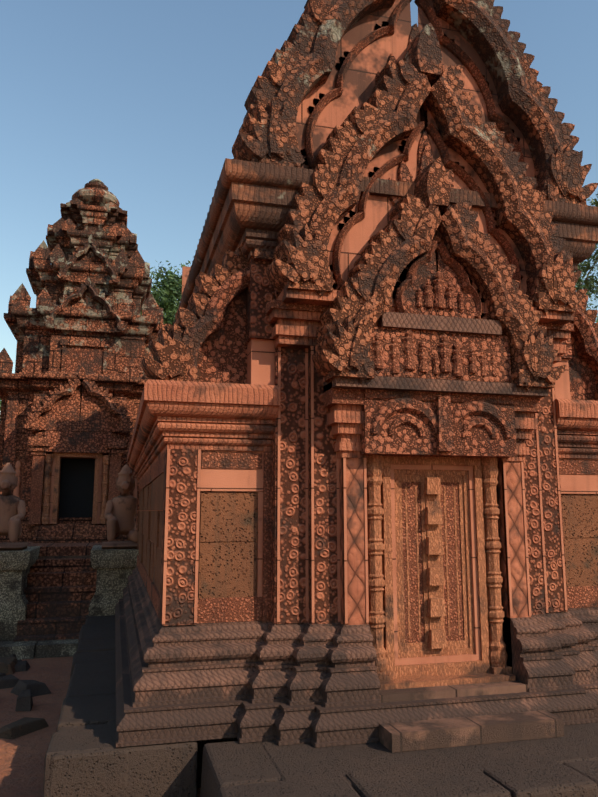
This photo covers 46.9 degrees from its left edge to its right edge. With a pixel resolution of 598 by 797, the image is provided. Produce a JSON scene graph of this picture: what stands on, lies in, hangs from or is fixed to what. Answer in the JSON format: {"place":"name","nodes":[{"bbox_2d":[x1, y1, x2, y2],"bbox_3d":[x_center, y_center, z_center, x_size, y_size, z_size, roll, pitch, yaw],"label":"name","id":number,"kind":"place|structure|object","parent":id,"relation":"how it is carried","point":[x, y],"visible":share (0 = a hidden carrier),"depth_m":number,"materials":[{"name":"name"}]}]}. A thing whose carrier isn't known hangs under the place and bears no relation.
{"place":"outdoors","nodes":[
{"label":"outdoors","id":0,"kind":"place"},
{"bbox_2d":[0,657,200,796],"bbox_3d":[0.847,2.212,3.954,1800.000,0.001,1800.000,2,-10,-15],"label":"ground","id":1,"kind":"structure","parent":0,"point":[22,758],"depth_m":4.94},
{"bbox_2d":[0,654,50,739],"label":"rocks","id":2,"kind":"object","parent":1,"relation":"on","point":[25,691],"visible":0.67,"depth_m":5.84,"materials":[{"name":"grey stone"}]},
{"bbox_2d":[0,541,138,659],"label":"tower platform","id":3,"kind":"structure","parent":1,"relation":"on","point":[52,595],"depth_m":8.21,"materials":[{"name":"stone"}]},
{"bbox_2d":[0,463,27,550],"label":"guardian statue","id":4,"kind":"object","parent":3,"relation":"on","point":[12,511],"visible":1,"depth_m":8.51,"materials":[{"name":"stone"}]},
{"bbox_2d":[0,179,166,542],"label":"temple tower","id":5,"kind":"structure","parent":3,"relation":"on","point":[84,332],"depth_m":11.52,"materials":[{"name":"stone"}]},
{"bbox_2d":[102,465,137,548],"bbox_3d":[-2.253,1.387,8.908,0.520,1.070,0.540,2,-10,-15],"label":"guardian statue","id":6,"kind":"object","parent":3,"relation":"on","point":[123,508],"visible":0.92,"depth_m":8.86,"materials":[{"name":"stone"}]},
{"bbox_2d":[140,260,190,359],"bbox_3d":[-4.748,0.206,27.923,8.770,11.707,10.286,2,-10,-15],"label":"tree","id":7,"kind":"object","parent":1,"relation":"on","point":[167,294],"visible":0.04,"depth_m":26.81,"materials":[{"name":"green plant"}]},
{"bbox_2d":[43,614,597,796],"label":"stone platform","id":8,"kind":"structure","parent":1,"relation":"on","point":[85,756],"depth_m":3.48,"materials":[{"name":"stone"}]},
{"bbox_2d":[574,194,597,321],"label":"tree","id":9,"kind":"object","parent":1,"relation":"on","point":[590,281],"visible":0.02,"depth_m":26.89,"materials":[{"name":"green plant"}]},
{"bbox_2d":[0,0,597,411],"label":"sky","id":10,"kind":"structure","parent":0,"point":[145,99],"materials":[{"name":"blue"}]},
{"bbox_2d":[115,0,597,752],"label":"library building","id":11,"kind":"structure","parent":0,"point":[363,456],"depth_m":4.24,"materials":[{"name":"stone"}]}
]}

